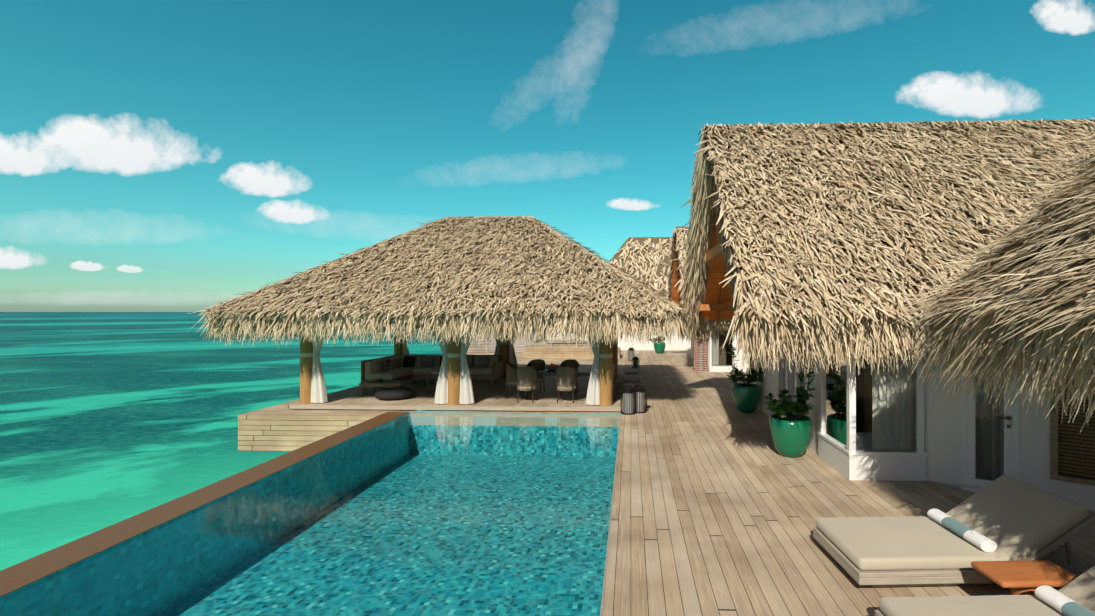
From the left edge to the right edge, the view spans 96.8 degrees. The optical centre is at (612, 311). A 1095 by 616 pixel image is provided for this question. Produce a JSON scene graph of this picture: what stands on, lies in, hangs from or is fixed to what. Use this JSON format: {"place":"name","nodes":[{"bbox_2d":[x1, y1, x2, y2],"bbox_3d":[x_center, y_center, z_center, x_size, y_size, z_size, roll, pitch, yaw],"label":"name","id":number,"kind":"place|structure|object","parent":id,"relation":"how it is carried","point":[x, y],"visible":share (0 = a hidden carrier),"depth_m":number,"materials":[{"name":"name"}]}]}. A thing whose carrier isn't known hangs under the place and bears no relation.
{"place":"outdoors","nodes":[
{"label":"outdoors","id":0,"kind":"place"},
{"bbox_2d":[0,248,39,268],"bbox_3d":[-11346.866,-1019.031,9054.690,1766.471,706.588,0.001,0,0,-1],"label":"cloud","id":1,"kind":"structure","parent":0,"point":[10,259],"depth_m":9056.23,"materials":[{"name":"white"}]},
{"bbox_2d":[0,135,68,175],"bbox_3d":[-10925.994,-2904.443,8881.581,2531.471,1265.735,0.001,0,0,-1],"label":"cloud","id":2,"kind":"structure","parent":0,"point":[20,156],"depth_m":8882.77,"materials":[{"name":"white"}]},
{"bbox_2d":[71,261,102,270],"bbox_3d":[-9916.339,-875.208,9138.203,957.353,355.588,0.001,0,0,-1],"label":"cloud","id":3,"kind":"structure","parent":0,"point":[84,266],"depth_m":9137.31,"materials":[{"name":"white"}]},
{"bbox_2d":[33,117,197,174],"bbox_3d":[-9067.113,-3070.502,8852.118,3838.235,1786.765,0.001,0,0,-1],"label":"cloud","id":4,"kind":"structure","parent":0,"point":[92,144],"depth_m":8849.67,"materials":[{"name":"white"}]},
{"bbox_2d":[117,265,141,272],"bbox_3d":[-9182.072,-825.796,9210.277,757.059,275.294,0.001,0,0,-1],"label":"cloud","id":5,"kind":"structure","parent":0,"point":[128,269],"depth_m":9209.52,"materials":[{"name":"white"}]},
{"bbox_2d":[222,163,307,196],"bbox_3d":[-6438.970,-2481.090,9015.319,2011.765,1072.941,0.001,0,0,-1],"label":"cloud","id":6,"kind":"structure","parent":0,"point":[269,181],"depth_m":9013.86,"materials":[{"name":"white"}]},
{"bbox_2d":[259,200,323,223],"bbox_3d":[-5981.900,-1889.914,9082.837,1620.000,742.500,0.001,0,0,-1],"label":"cloud","id":7,"kind":"structure","parent":0,"point":[286,212],"depth_m":9081.12,"materials":[{"name":"white"}]},
{"bbox_2d":[0,312,620,570],"bbox_3d":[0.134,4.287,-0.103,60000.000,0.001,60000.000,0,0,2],"label":"sea water","id":8,"kind":"structure","parent":0,"point":[107,419],"depth_m":22.08,"materials":[{"name":"teal liquid"}]},
{"bbox_2d":[0,0,1094,311],"label":"sky","id":9,"kind":"structure","parent":0,"point":[393,115],"materials":[{"name":"blue"}]},
{"bbox_2d":[467,328,690,358],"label":"building","id":10,"kind":"structure","parent":0,"point":[546,350],"depth_m":28.33,"materials":[{"name":"white paint"}]},
{"bbox_2d":[609,198,651,210],"bbox_3d":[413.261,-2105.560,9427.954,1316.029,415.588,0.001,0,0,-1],"label":"cloud","id":11,"kind":"structure","parent":0,"point":[627,204],"depth_m":9426.55,"materials":[{"name":"white"}]},
{"bbox_2d":[670,227,688,314],"bbox_3d":[8.921,-1.881,21.957,12.100,4.086,6.850,0,0,2],"label":"thatched roof","id":12,"kind":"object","parent":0,"point":[674,295],"visible":0.15,"depth_m":23.09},
{"bbox_2d":[290,350,1094,615],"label":"timber deck","id":13,"kind":"structure","parent":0,"point":[721,505],"depth_m":6.01,"materials":[{"name":"brown wood"}]},
{"bbox_2d":[0,412,619,615],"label":"pool basin","id":14,"kind":"object","parent":13,"relation":"in","point":[435,608],"visible":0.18,"depth_m":7.01,"materials":[{"name":"tile"}]},
{"bbox_2d":[0,413,619,615],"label":"pool water","id":15,"kind":"structure","parent":14,"relation":"in","point":[419,439],"depth_m":6.21,"materials":[{"name":"teal liquid"}]},
{"bbox_2d":[359,378,411,393],"bbox_3d":[-6.705,2.168,14.265,1.250,0.436,0.700,0,0,2],"label":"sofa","id":16,"kind":"object","parent":13,"relation":"on","point":[374,383],"visible":0.96,"depth_m":14.01,"materials":[{"name":"brown wood"}]},
{"bbox_2d":[374,387,414,399],"bbox_3d":[-6.014,2.254,13.338,1.040,0.265,1.040,0,0,2],"label":"floor pouf","id":17,"kind":"object","parent":13,"relation":"on","point":[398,393],"visible":1,"depth_m":13.00,"materials":[{"name":"grey fabric"}]},
{"bbox_2d":[238,385,620,615],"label":"deck edging","id":18,"kind":"object","parent":13,"relation":"attached to","point":[286,426],"visible":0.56,"depth_m":11.83,"materials":[{"name":"brown wood"}]},
{"bbox_2d":[0,411,408,596],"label":"pool ledge","id":19,"kind":"object","parent":18,"relation":"attached to","point":[27,572],"visible":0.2,"depth_m":5.87,"materials":[{"name":"wood"}]},
{"bbox_2d":[361,354,502,388],"bbox_3d":[-5.862,1.956,16.064,3.820,0.860,2.360,0,0,2],"label":"outdoor sofa","id":20,"kind":"object","parent":13,"relation":"on","point":[409,366],"visible":0.73,"depth_m":16.28,"materials":[{"name":"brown wood"}]},
{"bbox_2d":[426,372,438,387],"bbox_3d":[-5.534,2.162,15.472,0.660,0.450,0.660,0,0,2],"label":"side table","id":21,"kind":"object","parent":13,"relation":"on","point":[434,374],"visible":0.52,"depth_m":15.23,"materials":[{"name":"brown wood"}]},
{"bbox_2d":[300,328,617,405],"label":"wooden posts","id":22,"kind":"object","parent":13,"relation":"on","point":[608,356],"visible":0.29,"depth_m":12.38,"materials":[{"name":"brown wood"}]},
{"bbox_2d":[215,218,678,320],"bbox_3d":[-3.803,-1.350,14.931,10.900,3.126,7.750,0,0,2],"label":"pavilion roof","id":23,"kind":"object","parent":22,"relation":"on","point":[429,285],"visible":0.19,"depth_m":12.29,"materials":[{"name":"beige wicker"}]},
{"bbox_2d":[188,216,694,347],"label":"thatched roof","id":24,"kind":"structure","parent":23,"relation":"on","point":[260,321],"depth_m":11.31,"materials":[{"name":"beige wicker"}]},
{"bbox_2d":[310,327,599,404],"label":"curtains","id":25,"kind":"object","parent":22,"relation":"hanging from","point":[318,391],"visible":0.5,"depth_m":12.42,"materials":[{"name":"white fabric"}]},
{"bbox_2d":[506,362,523,397],"bbox_3d":[-2.742,1.907,13.615,0.560,0.962,0.550,0,0,2],"label":"dining chair","id":26,"kind":"object","parent":13,"relation":"on","point":[511,374],"visible":0.65,"depth_m":13.39,"materials":[{"name":"wicker"}]},
{"bbox_2d":[517,367,537,402],"bbox_3d":[-2.279,1.907,12.857,0.550,0.962,0.560,0,0,6],"label":"dining chair","id":27,"kind":"object","parent":13,"relation":"on","point":[527,377],"visible":1,"depth_m":12.63,"materials":[{"name":"fabric"}]},
{"bbox_2d":[527,359,544,393],"bbox_3d":[-2.277,1.907,14.288,0.550,0.962,0.560,0,0,7],"label":"dining chair","id":28,"kind":"object","parent":13,"relation":"on","point":[537,363],"visible":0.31,"depth_m":14.47,"materials":[{"name":"wicker"}]},
{"bbox_2d":[524,363,591,398],"bbox_3d":[-1.454,1.911,13.517,2.100,0.950,1.000,0,0,2],"label":"dining table","id":29,"kind":"object","parent":13,"relation":"on","point":[549,370],"visible":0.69,"depth_m":13.24,"materials":[{"name":"brown wood"}]},
{"bbox_2d":[546,331,584,343],"bbox_3d":[-2.631,1.429,26.986,2.060,0.714,0.880,0,0,-18],"label":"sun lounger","id":30,"kind":"object","parent":13,"relation":"on","point":[565,341],"visible":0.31,"depth_m":26.64,"materials":[{"name":"beige fabric"}]},
{"bbox_2d":[556,367,576,402],"bbox_3d":[-1.231,1.907,12.818,0.550,0.962,0.560,0,0,2],"label":"dining chair","id":31,"kind":"object","parent":13,"relation":"on","point":[566,378],"visible":1,"depth_m":12.59,"materials":[{"name":"fabric"}]},
{"bbox_2d":[560,359,578,393],"bbox_3d":[-1.277,1.907,14.251,0.550,0.962,0.560,0,0,2],"label":"dining chair","id":32,"kind":"object","parent":13,"relation":"on","point":[572,363],"visible":0.23,"depth_m":14.45,"materials":[{"name":"wicker"}]},
{"bbox_2d":[612,364,614,397],"bbox_3d":[-0.225,1.907,13.220,0.560,0.962,0.550,0,0,2],"label":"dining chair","id":33,"kind":"object","parent":13,"relation":"on","point":[613,384],"visible":0.19,"depth_m":13.10,"materials":[{"name":"wicker"}]},
{"bbox_2d":[621,381,635,414],"bbox_3d":[0.365,2.002,11.347,0.361,0.769,0.361,0,0,-24],"label":"lantern","id":34,"kind":"object","parent":13,"relation":"on","point":[628,391],"visible":1,"depth_m":11.23,"materials":[{"name":"grey metal"}]},
{"bbox_2d":[623,368,639,387],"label":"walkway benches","id":35,"kind":"object","parent":13,"relation":"on","point":[631,375],"visible":0.65,"depth_m":15.71,"materials":[{"name":"grey wood"}]},
{"bbox_2d":[628,345,634,360],"bbox_3d":[0.914,2.018,23.785,0.347,0.738,0.347,0,0,-42],"label":"lantern","id":36,"kind":"object","parent":13,"relation":"on","point":[631,353],"visible":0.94,"depth_m":23.68,"materials":[{"name":"grey metal"}]},
{"bbox_2d":[632,354,638,369],"bbox_3d":[0.926,2.048,19.581,0.318,0.676,0.318,0,0,43],"label":"lantern","id":37,"kind":"object","parent":13,"relation":"on","point":[635,359],"visible":0.79,"depth_m":19.47,"materials":[{"name":"grey metal"}]},
{"bbox_2d":[633,381,646,412],"bbox_3d":[0.631,2.002,11.507,0.361,0.769,0.361,0,0,-17],"label":"lantern","id":38,"kind":"object","parent":13,"relation":"on","point":[640,389],"visible":0.69,"depth_m":11.40,"materials":[{"name":"grey metal"}]},
{"bbox_2d":[609,237,672,296],"bbox_3d":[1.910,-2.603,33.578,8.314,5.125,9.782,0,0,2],"label":"thatch roof","id":39,"kind":"object","parent":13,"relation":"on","point":[657,261],"visible":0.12,"depth_m":31.78,"materials":[{"name":"beige wicker"}]},
{"bbox_2d":[654,341,664,353],"bbox_3d":[2.603,1.893,27.639,0.835,0.986,0.711,0,0,2],"label":"planter","id":40,"kind":"object","parent":13,"relation":"on","point":[659,347],"visible":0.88,"depth_m":27.38,"materials":[{"name":"green ceramic"}]},
{"bbox_2d":[650,335,665,341],"bbox_3d":[2.556,1.519,27.656,1.020,0.446,0.894,0,0,2],"label":"planter plant","id":41,"kind":"object","parent":40,"relation":"in","point":[656,340],"visible":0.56,"depth_m":27.65,"materials":[{"name":"green plant"}]},
{"bbox_2d":[691,321,748,371],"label":"villa wing","id":42,"kind":"structure","parent":13,"relation":"on","point":[701,352],"depth_m":19.47,"materials":[{"name":"white paint"}]},
{"bbox_2d":[712,324,731,365],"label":"window","id":43,"kind":"structure","parent":42,"relation":"attached to","point":[717,359],"depth_m":19.95,"materials":[{"name":"glass"}]},
{"bbox_2d":[732,348,760,412],"bbox_3d":[3.164,1.622,11.541,0.741,1.530,0.680,0,0,2],"label":"planter","id":44,"kind":"object","parent":13,"relation":"on","point":[746,398],"visible":0.9,"depth_m":11.31,"materials":[{"name":"green ceramic"}]},
{"bbox_2d":[727,346,762,383],"bbox_3d":[3.138,1.262,11.508,0.901,0.922,0.805,0,0,2],"label":"planter plant","id":45,"kind":"object","parent":44,"relation":"in","point":[752,376],"visible":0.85,"depth_m":11.45,"materials":[{"name":"green plant"}]},
{"bbox_2d":[769,369,811,457],"bbox_3d":[2.940,1.624,8.072,0.727,1.526,0.729,0,0,2],"label":"planter","id":46,"kind":"object","parent":13,"relation":"on","point":[790,435],"visible":0.9,"depth_m":7.82,"materials":[{"name":"green ceramic"}]},
{"bbox_2d":[765,361,816,417],"bbox_3d":[2.928,1.260,8.067,0.890,0.921,0.954,0,0,2],"label":"planter plant","id":47,"kind":"object","parent":46,"relation":"in","point":[790,406],"visible":0.92,"depth_m":7.88,"materials":[{"name":"green plant"}]},
{"bbox_2d":[676,117,1094,377],"bbox_3d":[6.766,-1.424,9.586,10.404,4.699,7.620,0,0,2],"label":"thatched roof","id":48,"kind":"structure","parent":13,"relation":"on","point":[856,324],"depth_m":7.65,"materials":[{"name":"beige wicker"}]},
{"bbox_2d":[749,332,1094,510],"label":"wall","id":49,"kind":"structure","parent":13,"relation":"on","point":[1054,456],"depth_m":6.71,"materials":[{"name":"white paint"}]},
{"bbox_2d":[856,342,1003,480],"bbox_3d":[6.131,1.022,9.431,4.732,2.770,5.894,0,0,2],"label":"villa interior","id":50,"kind":"object","parent":49,"relation":"attached to","point":[890,436],"depth_m":6.96,"materials":[{"name":"black glass"}]},
{"bbox_2d":[813,475,1094,586],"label":"sun lounger","id":51,"kind":"object","parent":13,"relation":"on","point":[1004,518],"visible":1,"depth_m":4.29,"materials":[{"name":"beige fabric"}]},
{"bbox_2d":[875,565,1094,615],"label":"sun lounger","id":52,"kind":"object","parent":13,"relation":"on","point":[1075,597],"visible":1,"depth_m":3.42,"materials":[{"name":"beige fabric"}]},
{"bbox_2d":[971,560,1077,594],"bbox_3d":[3.232,2.201,3.763,0.660,0.370,0.320,0,0,-2],"label":"side table","id":53,"kind":"object","parent":13,"relation":"on","point":[1027,577],"visible":0.85,"depth_m":3.72,"materials":[{"name":"orange wood"}]},
{"bbox_2d":[958,175,1094,313],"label":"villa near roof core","id":54,"kind":"object","parent":13,"relation":"on","point":[1040,249],"depth_m":4.30,"materials":[{"name":"beige plant"}]},
{"bbox_2d":[888,127,1094,432],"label":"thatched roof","id":55,"kind":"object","parent":54,"relation":"on","point":[1047,337],"visible":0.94,"depth_m":3.98,"materials":[{"name":"beige wicker"}]},
{"bbox_2d":[667,226,738,330],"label":"thatched roof","id":56,"kind":"structure","parent":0,"point":[673,251],"depth_m":21.37,"materials":[{"name":"beige wicker"}]},
{"bbox_2d":[898,73,1035,117],"bbox_3d":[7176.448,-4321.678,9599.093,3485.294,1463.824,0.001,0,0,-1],"label":"cloud","id":57,"kind":"structure","parent":0,"point":[943,93],"depth_m":9596.19,"materials":[{"name":"white"}]},
{"bbox_2d":[1035,0,1094,34],"bbox_3d":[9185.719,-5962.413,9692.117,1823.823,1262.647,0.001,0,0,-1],"label":"cloud","id":58,"kind":"structure","parent":0,"point":[1069,16],"depth_m":9690.68,"materials":[{"name":"white"}]}
]}

